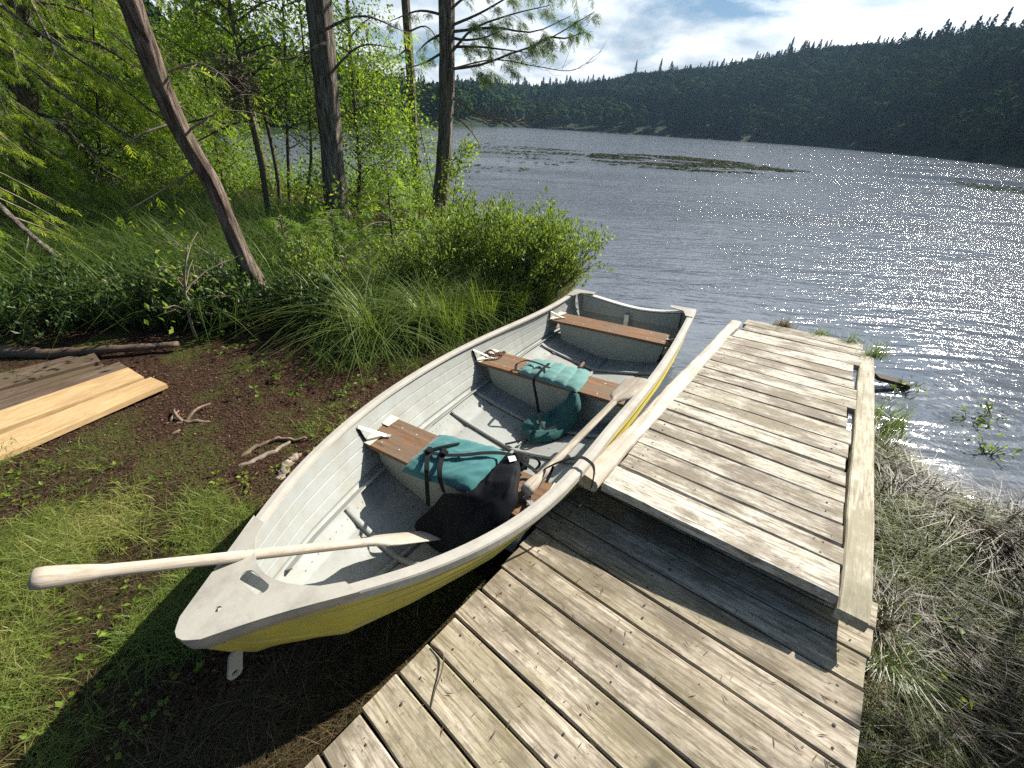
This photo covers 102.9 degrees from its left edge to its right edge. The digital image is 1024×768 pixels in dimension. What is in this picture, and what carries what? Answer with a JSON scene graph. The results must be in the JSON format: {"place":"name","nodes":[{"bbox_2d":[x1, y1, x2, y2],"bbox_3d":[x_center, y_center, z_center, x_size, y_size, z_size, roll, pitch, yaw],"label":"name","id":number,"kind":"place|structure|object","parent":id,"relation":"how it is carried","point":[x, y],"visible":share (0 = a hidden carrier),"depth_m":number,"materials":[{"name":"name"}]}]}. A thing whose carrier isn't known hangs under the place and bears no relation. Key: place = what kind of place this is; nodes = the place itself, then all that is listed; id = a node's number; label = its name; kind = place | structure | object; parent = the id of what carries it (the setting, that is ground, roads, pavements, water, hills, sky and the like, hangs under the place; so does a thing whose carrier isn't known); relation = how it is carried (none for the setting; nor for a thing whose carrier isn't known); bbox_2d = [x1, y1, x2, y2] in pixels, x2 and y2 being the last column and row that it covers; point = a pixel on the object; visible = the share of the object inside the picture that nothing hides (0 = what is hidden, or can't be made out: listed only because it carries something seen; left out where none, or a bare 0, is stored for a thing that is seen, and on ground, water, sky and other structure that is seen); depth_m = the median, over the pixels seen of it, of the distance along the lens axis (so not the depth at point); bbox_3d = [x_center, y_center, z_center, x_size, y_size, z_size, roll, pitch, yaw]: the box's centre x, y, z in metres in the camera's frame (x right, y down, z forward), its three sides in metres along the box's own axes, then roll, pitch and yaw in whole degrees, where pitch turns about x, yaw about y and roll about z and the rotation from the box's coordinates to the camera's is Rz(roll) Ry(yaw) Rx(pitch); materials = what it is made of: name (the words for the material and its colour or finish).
{"place":"outdoors","nodes":[
{"label":"outdoors","id":0,"kind":"place"},
{"bbox_2d":[31,215,289,273],"bbox_3d":[-3.884,-1.495,4.506,2.662,0.438,2.770,4,33,0],"label":"grass mound","id":1,"kind":"object","parent":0,"point":[149,242],"depth_m":4.50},
{"bbox_2d":[0,6,1023,767],"bbox_3d":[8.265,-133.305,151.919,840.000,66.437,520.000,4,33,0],"label":"ground","id":2,"kind":"structure","parent":0,"point":[184,352],"depth_m":2.47,"materials":[{"name":"soil"}]},
{"bbox_2d":[0,275,55,336],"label":"bank shrub","id":3,"kind":"object","parent":2,"relation":"on","point":[3,302],"visible":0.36,"depth_m":2.92,"materials":[{"name":"green plant"}]},
{"bbox_2d":[0,355,77,378],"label":"old board","id":4,"kind":"object","parent":2,"relation":"on","point":[21,370],"visible":0.35,"depth_m":2.76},
{"bbox_2d":[0,364,104,398],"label":"old board","id":5,"kind":"object","parent":2,"relation":"on","point":[16,390],"visible":0.27,"depth_m":2.62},
{"bbox_2d":[0,353,101,390],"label":"old board","id":6,"kind":"object","parent":5,"relation":"on","point":[50,371],"visible":1,"depth_m":2.70,"materials":[{"name":"wood"}]},
{"bbox_2d":[0,362,126,409],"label":"old board","id":7,"kind":"object","parent":2,"relation":"on","point":[20,398],"visible":0.57,"depth_m":2.57,"materials":[{"name":"wood"}]},
{"bbox_2d":[0,196,131,234],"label":"grass mound","id":8,"kind":"object","parent":2,"relation":"on","point":[47,211],"depth_m":5.32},
{"bbox_2d":[0,254,132,346],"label":"bank shrub","id":9,"kind":"object","parent":2,"relation":"on","point":[29,332],"visible":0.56,"depth_m":3.12,"materials":[{"name":"green plant"}]},
{"bbox_2d":[0,367,144,433],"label":"lumber board","id":10,"kind":"object","parent":2,"relation":"on","point":[21,414],"visible":0.8,"depth_m":2.46,"materials":[{"name":"wood"}]},
{"bbox_2d":[0,377,167,461],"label":"lumber board","id":11,"kind":"object","parent":2,"relation":"on","point":[45,429],"visible":1,"depth_m":2.34,"materials":[{"name":"wood"}]},
{"bbox_2d":[0,341,179,358],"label":"log","id":12,"kind":"object","parent":2,"relation":"on","point":[19,352],"visible":0.98,"depth_m":2.91,"materials":[{"name":"wood"}]},
{"bbox_2d":[0,204,180,256],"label":"grass mound","id":13,"kind":"object","parent":2,"relation":"on","point":[92,225],"depth_m":4.94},
{"bbox_2d":[0,0,188,197],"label":"alder sapling","id":14,"kind":"object","parent":2,"relation":"on","point":[99,141],"visible":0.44,"depth_m":6.95,"materials":[{"name":"green plant"}]},
{"bbox_2d":[0,0,192,281],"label":"cedar tree","id":15,"kind":"object","parent":2,"relation":"on","point":[40,80],"visible":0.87,"depth_m":4.27,"materials":[{"name":"green plant"}]},
{"bbox_2d":[19,250,203,326],"bbox_3d":[-3.243,-0.762,3.371,1.131,0.609,1.002,4,33,0],"label":"bank shrub","id":16,"kind":"object","parent":2,"relation":"on","point":[95,295],"visible":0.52,"depth_m":3.20,"materials":[{"name":"green plant"}]},
{"bbox_2d":[0,0,241,200],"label":"cedar tree","id":17,"kind":"object","parent":2,"relation":"on","point":[72,139],"visible":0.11,"depth_m":7.60,"materials":[{"name":"green plant"}]},
{"bbox_2d":[0,0,244,213],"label":"cedar tree","id":18,"kind":"object","parent":2,"relation":"on","point":[28,98],"visible":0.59,"depth_m":5.98,"materials":[{"name":"green plant"}]},
{"bbox_2d":[24,271,223,312],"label":"dead branch","id":19,"kind":"object","parent":2,"relation":"on","point":[218,276],"visible":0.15,"depth_m":3.40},
{"bbox_2d":[67,2,263,192],"bbox_3d":[-7.013,-5.059,8.260,3.068,4.252,3.074,-23,41,-35],"label":"alder sapling","id":20,"kind":"object","parent":2,"relation":"on","point":[180,82],"visible":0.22,"depth_m":7.70,"materials":[{"name":"green plant"}]},
{"bbox_2d":[97,257,247,325],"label":"bank shrub","id":21,"kind":"object","parent":2,"relation":"on","point":[165,287],"visible":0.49,"depth_m":3.29,"materials":[{"name":"green plant"}]},
{"bbox_2d":[95,0,281,314],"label":"cedar tree","id":22,"kind":"object","parent":2,"relation":"on","point":[137,22],"visible":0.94,"depth_m":2.79,"materials":[{"name":"brown plant"}]},
{"bbox_2d":[135,217,243,337],"bbox_3d":[-2.382,-0.703,3.095,0.591,1.064,0.814,-8,34,-17],"label":"birch sapling","id":23,"kind":"object","parent":2,"relation":"on","point":[184,280],"visible":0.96,"depth_m":3.04,"materials":[{"name":"plant"}]},
{"bbox_2d":[169,403,210,423],"bbox_3d":[-1.965,0.204,2.492,0.252,0.096,0.186,-12,36,-23],"label":"stick","id":24,"kind":"object","parent":2,"relation":"on","point":[187,420],"visible":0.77,"depth_m":2.45,"materials":[{"name":"brown wood"}]},
{"bbox_2d":[121,0,286,193],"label":"alder sapling","id":25,"kind":"object","parent":2,"relation":"on","point":[195,34],"visible":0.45,"depth_m":7.16,"materials":[{"name":"green plant"}]},
{"bbox_2d":[181,231,229,295],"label":"dead branch","id":26,"kind":"object","parent":2,"relation":"on","point":[201,254],"visible":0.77,"depth_m":3.35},
{"bbox_2d":[167,261,287,331],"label":"bank shrub","id":27,"kind":"object","parent":2,"relation":"on","point":[241,295],"visible":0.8,"depth_m":3.36,"materials":[{"name":"green plant"}]},
{"bbox_2d":[144,0,313,219],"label":"alder sapling","id":28,"kind":"object","parent":2,"relation":"on","point":[239,82],"visible":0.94,"depth_m":4.89,"materials":[{"name":"green plant"}]},
{"bbox_2d":[0,134,458,761],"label":"ground cover","id":29,"kind":"object","parent":2,"relation":"on","point":[296,186],"visible":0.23,"depth_m":5.96,"materials":[{"name":"green plant"}]},
{"bbox_2d":[152,0,312,189],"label":"sapling","id":30,"kind":"object","parent":2,"relation":"on","point":[262,150],"visible":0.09,"depth_m":8.28,"materials":[{"name":"green plant"}]},
{"bbox_2d":[158,0,312,211],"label":"alder sapling","id":31,"kind":"object","parent":2,"relation":"on","point":[267,111],"visible":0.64,"depth_m":5.62,"materials":[{"name":"green plant"}]},
{"bbox_2d":[238,440,291,465],"bbox_3d":[-1.413,0.429,2.242,0.052,0.066,0.412,27,39,32],"label":"stick","id":32,"kind":"object","parent":2,"relation":"on","point":[265,454],"visible":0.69,"depth_m":2.26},
{"bbox_2d":[241,436,306,456],"bbox_3d":[-1.387,0.365,2.310,0.414,0.070,0.094,-21,40,-32],"label":"stick","id":33,"kind":"object","parent":2,"relation":"on","point":[254,447],"visible":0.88,"depth_m":2.33,"materials":[{"name":"brown wood"}]},
{"bbox_2d":[276,453,301,479],"bbox_3d":[-1.219,0.463,2.218,0.082,0.102,0.211,4,33,0],"label":"rock","id":34,"kind":"object","parent":2,"relation":"on","point":[283,471],"visible":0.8,"depth_m":2.20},
{"bbox_2d":[249,213,329,269],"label":"shrub","id":35,"kind":"object","parent":2,"relation":"on","point":[270,222],"visible":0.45,"depth_m":4.62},
{"bbox_2d":[235,253,346,332],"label":"bank shrub","id":36,"kind":"object","parent":2,"relation":"on","point":[292,289],"visible":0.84,"depth_m":3.39,"materials":[{"name":"green plant"}]},
{"bbox_2d":[224,0,357,212],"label":"alder sapling","id":37,"kind":"object","parent":2,"relation":"on","point":[283,28],"visible":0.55,"depth_m":6.01,"materials":[{"name":"green plant"}]},
{"bbox_2d":[0,168,583,381],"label":"tall grass","id":38,"kind":"structure","parent":2,"relation":"on","point":[246,216],"depth_m":4.30,"materials":[{"name":"plant"}]},
{"bbox_2d":[171,249,443,388],"bbox_3d":[-1.573,-0.756,3.460,2.598,0.626,2.567,4,33,0],"label":"sedge clump","id":39,"kind":"object","parent":2,"relation":"on","point":[348,315],"visible":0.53,"depth_m":3.36,"materials":[{"name":"plant"}]},
{"bbox_2d":[241,0,381,204],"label":"alder sapling","id":40,"kind":"object","parent":2,"relation":"on","point":[310,134],"visible":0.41,"depth_m":6.77,"materials":[{"name":"green plant"}]},
{"bbox_2d":[267,233,356,299],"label":"bank shrub","id":41,"kind":"object","parent":2,"relation":"on","point":[320,257],"visible":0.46,"depth_m":3.81,"materials":[{"name":"green plant"}]},
{"bbox_2d":[175,253,495,427],"bbox_3d":[-1.281,-0.724,3.368,2.364,0.703,2.779,24,38,28],"label":"sedge clump","id":42,"kind":"object","parent":2,"relation":"on","point":[370,321],"visible":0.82,"depth_m":3.31,"materials":[{"name":"plant"}]},
{"bbox_2d":[267,207,407,296],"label":"shrub","id":43,"kind":"object","parent":2,"relation":"on","point":[333,237],"visible":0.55,"depth_m":4.36,"materials":[{"name":"plant"}]},
{"bbox_2d":[242,0,434,235],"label":"cedar tree","id":44,"kind":"object","parent":2,"relation":"on","point":[322,45],"visible":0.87,"depth_m":5.31,"materials":[{"name":"brown plant"}]},
{"bbox_2d":[263,0,425,209],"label":"alder sapling","id":45,"kind":"object","parent":2,"relation":"on","point":[344,48],"visible":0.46,"depth_m":6.98,"materials":[{"name":"green plant"}]},
{"bbox_2d":[299,0,438,208],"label":"alder sapling","id":46,"kind":"object","parent":2,"relation":"on","point":[394,140],"visible":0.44,"depth_m":7.69,"materials":[{"name":"green plant"}]},
{"bbox_2d":[319,163,450,300],"bbox_3d":[-1.417,-1.883,4.780,1.653,1.250,2.045,16,35,19],"label":"young fir","id":47,"kind":"object","parent":2,"relation":"on","point":[385,194],"visible":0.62,"depth_m":4.58,"materials":[{"name":"plant"}]},
{"bbox_2d":[249,226,523,341],"bbox_3d":[-1.155,-1.275,4.203,2.701,0.739,3.033,10,33,10],"label":"sedge clump","id":48,"kind":"object","parent":2,"relation":"on","point":[384,273],"visible":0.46,"depth_m":4.04,"materials":[{"name":"plant"}]},
{"bbox_2d":[372,0,438,201],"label":"cedar tree","id":49,"kind":"object","parent":2,"relation":"on","point":[405,4],"visible":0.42,"depth_m":8.04,"materials":[{"name":"brown plant"}]},
{"bbox_2d":[280,251,546,383],"bbox_3d":[-0.957,-0.877,3.714,2.258,0.620,2.606,25,38,29],"label":"sedge clump","id":50,"kind":"object","parent":2,"relation":"on","point":[424,319],"visible":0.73,"depth_m":3.58,"materials":[{"name":"plant"}]},
{"bbox_2d":[364,226,469,298],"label":"bank shrub","id":51,"kind":"object","parent":2,"relation":"on","point":[437,259],"visible":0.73,"depth_m":4.06,"materials":[{"name":"green plant"}]},
{"bbox_2d":[381,91,464,226],"bbox_3d":[-1.509,-3.832,7.335,1.192,2.361,1.581,-25,42,-37],"label":"alder sapling","id":52,"kind":"object","parent":2,"relation":"on","point":[414,142],"visible":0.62,"depth_m":7.21,"materials":[{"name":"green plant"}]},
{"bbox_2d":[175,289,696,679],"bbox_3d":[0.127,0.074,2.528,1.251,0.649,3.704,22,37,26],"label":"rowing boat","id":53,"kind":"object","parent":2,"relation":"on","point":[336,479],"visible":0.93,"depth_m":1.89,"materials":[{"name":"white paint"}]},
{"bbox_2d":[28,531,439,589],"bbox_3d":[-0.698,0.542,1.334,1.010,0.632,0.117,-20,40,-32],"label":"wooden oar","id":54,"kind":"object","parent":53,"relation":"on","point":[46,577],"visible":0.84,"depth_m":1.11,"materials":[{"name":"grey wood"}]},
{"bbox_2d":[481,349,505,357],"bbox_3d":[-0.132,-0.224,2.949,0.178,0.039,0.129,4,33,0],"label":"chain","id":55,"kind":"object","parent":53,"relation":"on","point":[498,353],"visible":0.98,"depth_m":2.95,"materials":[{"name":"metal"}]},
{"bbox_2d":[401,435,594,552],"bbox_3d":[-0.110,0.471,1.749,0.786,0.430,0.486,18,36,22],"label":"life jacket","id":56,"kind":"object","parent":53,"relation":"on","point":[487,477],"visible":0.94,"depth_m":1.72,"materials":[{"name":"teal fabric"}]},
{"bbox_2d":[359,351,660,573],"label":"boat litter","id":57,"kind":"object","parent":53,"relation":"on","point":[461,431],"visible":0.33,"depth_m":2.01,"materials":[{"name":"brown plant"}]},
{"bbox_2d":[505,359,589,444],"bbox_3d":[0.245,0.082,2.635,0.542,0.278,0.709,4,33,0],"label":"life jacket","id":58,"kind":"object","parent":53,"relation":"hanging from","point":[560,420],"visible":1,"depth_m":2.55,"materials":[{"name":"teal fabric"}]},
{"bbox_2d":[579,358,587,367],"bbox_3d":[0.594,-0.178,3.390,0.026,0.016,0.177,17,35,20],"label":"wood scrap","id":59,"kind":"object","parent":53,"relation":"on","point":[583,362],"visible":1,"depth_m":3.38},
{"bbox_2d":[521,377,647,495],"bbox_3d":[0.388,0.203,1.998,0.128,0.100,1.073,25,39,30],"label":"wooden oar","id":60,"kind":"object","parent":53,"relation":"on","point":[627,388],"visible":0.99,"depth_m":1.97,"materials":[{"name":"grey wood"}]},
{"bbox_2d":[403,203,475,256],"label":"shrub","id":61,"kind":"object","parent":2,"relation":"on","point":[443,211],"visible":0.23,"depth_m":5.30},
{"bbox_2d":[414,278,484,340],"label":"grass clump","id":62,"kind":"object","parent":2,"relation":"on","point":[460,328],"visible":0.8,"depth_m":3.56,"materials":[{"name":"green plant"}]},
{"bbox_2d":[431,133,481,225],"bbox_3d":[-0.969,-3.413,7.071,0.878,1.624,0.770,4,33,0],"label":"alder sapling","id":63,"kind":"object","parent":2,"relation":"on","point":[462,156],"visible":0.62,"depth_m":6.87,"materials":[{"name":"green plant"}]},
{"bbox_2d":[406,171,509,286],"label":"bank shrub","id":64,"kind":"object","parent":2,"relation":"on","point":[465,231],"visible":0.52,"depth_m":4.29,"materials":[{"name":"green plant"}]},
{"bbox_2d":[375,262,543,350],"bbox_3d":[-0.514,-0.885,3.902,1.814,0.475,2.025,-14,36,-25],"label":"sedge clump","id":65,"kind":"object","parent":2,"relation":"on","point":[460,287],"visible":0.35,"depth_m":3.95,"materials":[{"name":"plant"}]},
{"bbox_2d":[443,267,517,328],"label":"grass clump","id":66,"kind":"object","parent":2,"relation":"on","point":[491,306],"visible":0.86,"depth_m":3.79,"materials":[{"name":"green plant"}]},
{"bbox_2d":[386,0,604,224],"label":"cedar tree","id":67,"kind":"object","parent":2,"relation":"on","point":[447,38],"visible":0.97,"depth_m":6.11,"materials":[{"name":"green plant"}]},
{"bbox_2d":[437,191,561,294],"bbox_3d":[-0.051,-1.436,4.316,1.210,1.169,1.094,11,33,12],"label":"bank shrub","id":68,"kind":"object","parent":2,"relation":"on","point":[507,237],"visible":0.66,"depth_m":4.09,"materials":[{"name":"green plant"}]},
{"bbox_2d":[449,265,554,319],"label":"sedge clump","id":69,"kind":"object","parent":2,"relation":"on","point":[502,285],"visible":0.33,"depth_m":4.22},
{"bbox_2d":[485,195,532,240],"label":"bank shrub","id":70,"kind":"object","parent":2,"relation":"on","point":[513,203],"visible":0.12,"depth_m":5.64,"materials":[{"name":"green plant"}]},
{"bbox_2d":[0,412,1023,767],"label":"dry grass","id":71,"kind":"structure","parent":2,"relation":"on","point":[242,732],"depth_m":1.42,"materials":[{"name":"plant"}]},
{"bbox_2d":[0,0,1023,159],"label":"forest","id":72,"kind":"object","parent":2,"relation":"on","point":[930,68],"visible":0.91,"depth_m":142.66,"materials":[{"name":"plant"}]},
{"bbox_2d":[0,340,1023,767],"bbox_3d":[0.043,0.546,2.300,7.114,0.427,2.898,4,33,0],"label":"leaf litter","id":73,"kind":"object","parent":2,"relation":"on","point":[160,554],"visible":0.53,"depth_m":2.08,"materials":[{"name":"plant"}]},
{"bbox_2d":[496,267,548,315],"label":"grass clump","id":74,"kind":"object","parent":2,"relation":"on","point":[517,302],"visible":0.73,"depth_m":4.09,"materials":[{"name":"green plant"}]},
{"bbox_2d":[481,186,587,301],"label":"bank shrub","id":75,"kind":"object","parent":2,"relation":"on","point":[531,234],"visible":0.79,"depth_m":4.03,"materials":[{"name":"green plant"}]},
{"bbox_2d":[512,197,577,246],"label":"bank shrub","id":76,"kind":"object","parent":2,"relation":"on","point":[531,209],"visible":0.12,"depth_m":5.48,"materials":[{"name":"green plant"}]},
{"bbox_2d":[535,271,562,304],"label":"grass clump","id":77,"kind":"object","parent":2,"relation":"on","point":[546,294],"visible":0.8,"depth_m":4.37,"materials":[{"name":"green plant"}]},
{"bbox_2d":[527,209,615,297],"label":"bank shrub","id":78,"kind":"object","parent":2,"relation":"on","point":[573,276],"visible":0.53,"depth_m":4.23,"materials":[{"name":"green plant"}]},
{"bbox_2d":[305,485,877,767],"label":"wooden dock","id":79,"kind":"object","parent":2,"relation":"on","point":[641,715],"visible":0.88,"depth_m":1.29,"materials":[{"name":"brown wood"}]},
{"bbox_2d":[430,645,443,708],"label":"twig","id":80,"kind":"object","parent":79,"relation":"on","point":[435,647],"visible":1,"depth_m":1.30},
{"bbox_2d":[364,333,860,767],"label":"dock litter","id":81,"kind":"object","parent":79,"relation":"on","point":[639,663],"visible":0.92,"depth_m":1.27,"materials":[{"name":"brown plant"}]},
{"bbox_2d":[578,319,873,632],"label":"wooden ramp","id":82,"kind":"structure","parent":79,"relation":"on","point":[768,516],"depth_m":1.91,"materials":[{"name":"brown wood"}]},
{"bbox_2d":[772,314,803,329],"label":"grass tuft","id":83,"kind":"object","parent":82,"relation":"on","point":[786,324],"visible":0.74,"depth_m":3.59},
{"bbox_2d":[805,321,835,335],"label":"grass tuft","id":84,"kind":"object","parent":82,"relation":"on","point":[821,332],"visible":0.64,"depth_m":3.42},
{"bbox_2d":[838,326,874,343],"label":"grass tuft","id":85,"kind":"object","parent":82,"relation":"on","point":[852,340],"visible":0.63,"depth_m":3.29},
{"bbox_2d":[786,36,794,53],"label":"spruce tree","id":86,"kind":"object","parent":2,"relation":"on","point":[790,46],"visible":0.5,"depth_m":227.92,"materials":[{"name":"green wood"}]},
{"bbox_2d":[855,332,908,359],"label":"grass tuft","id":87,"kind":"object","parent":2,"relation":"on","point":[878,353],"visible":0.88,"depth_m":3.06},
{"bbox_2d":[867,649,903,684],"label":"leafy weed","id":88,"kind":"object","parent":2,"relation":"on","point":[876,678],"visible":0.11,"depth_m":1.51,"materials":[{"name":"green plant"}]},
{"bbox_2d":[874,387,933,451],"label":"reeds","id":89,"kind":"object","parent":2,"relation":"on","point":[895,422],"visible":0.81,"depth_m":2.87,"materials":[{"name":"plant"}]},
{"bbox_2d":[857,444,965,754],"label":"dry grass","id":90,"kind":"structure","parent":2,"relation":"on","point":[870,679],"depth_m":1.78,"materials":[{"name":"plant"}]},
{"bbox_2d":[899,600,965,644],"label":"leafy weed","id":91,"kind":"object","parent":2,"relation":"on","point":[917,618],"visible":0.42,"depth_m":1.62,"materials":[{"name":"green plant"}]},
{"bbox_2d":[862,582,1017,767],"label":"grass clump","id":92,"kind":"object","parent":2,"relation":"on","point":[878,662],"visible":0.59,"depth_m":1.36,"materials":[{"name":"plant"}]},
{"bbox_2d":[870,558,1020,751],"bbox_3d":[1.350,0.818,1.491,0.763,0.116,0.816,16,35,19],"label":"grass clump","id":93,"kind":"object","parent":2,"relation":"on","point":[884,624],"visible":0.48,"depth_m":1.42,"materials":[{"name":"plant"}]},
{"bbox_2d":[931,659,1007,731],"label":"leafy weed","id":94,"kind":"object","parent":2,"relation":"on","point":[962,700],"visible":0.62,"depth_m":1.43,"materials":[{"name":"green plant"}]},
{"bbox_2d":[1000,6,1013,25],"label":"spruce tree","id":95,"kind":"object","parent":2,"relation":"on","point":[1006,19],"visible":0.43,"depth_m":138.30,"materials":[{"name":"green wood"}]},
{"bbox_2d":[0,398,1023,767],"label":"short grass","id":96,"kind":"structure","parent":0,"point":[58,548],"depth_m":1.63,"materials":[{"name":"plant"}]},
{"bbox_2d":[6,127,1023,512],"bbox_3d":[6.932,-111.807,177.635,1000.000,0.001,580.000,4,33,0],"label":"water","id":97,"kind":"structure","parent":0,"point":[918,259],"depth_m":7.81,"materials":[{"name":"grey liquid"}]},
{"bbox_2d":[460,143,1023,193],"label":"lily pads","id":98,"kind":"object","parent":97,"relation":"on","point":[711,162],"visible":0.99,"depth_m":26.28,"materials":[{"name":"plant"}]},
{"bbox_2d":[874,373,910,388],"bbox_3d":[3.185,-0.026,3.420,0.347,0.117,0.073,1,33,-5],"label":"sunken board","id":99,"kind":"object","parent":97,"relation":"in","point":[884,378],"visible":0.86,"depth_m":3.39,"materials":[{"name":"brown wood"}]},
{"bbox_2d":[878,375,926,395],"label":"water plant","id":100,"kind":"object","parent":97,"relation":"in","point":[899,380],"visible":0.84,"depth_m":3.36,"materials":[{"name":"green plant"}]},
{"bbox_2d":[951,405,994,428],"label":"water plant","id":101,"kind":"object","parent":97,"relation":"in","point":[982,421],"visible":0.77,"depth_m":3.04,"materials":[{"name":"green plant"}]},
{"bbox_2d":[964,433,1021,460],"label":"water plant","id":102,"kind":"object","parent":97,"relation":"in","point":[980,448],"visible":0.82,"depth_m":2.75,"materials":[{"name":"green plant"}]},
{"bbox_2d":[976,393,1018,419],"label":"water plant","id":103,"kind":"object","parent":97,"relation":"in","point":[989,409],"visible":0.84,"depth_m":3.12,"materials":[{"name":"green plant"}]},
{"bbox_2d":[150,0,1023,85],"label":"sky","id":104,"kind":"structure","parent":0,"point":[682,32],"materials":[{"name":"white"}]}
]}

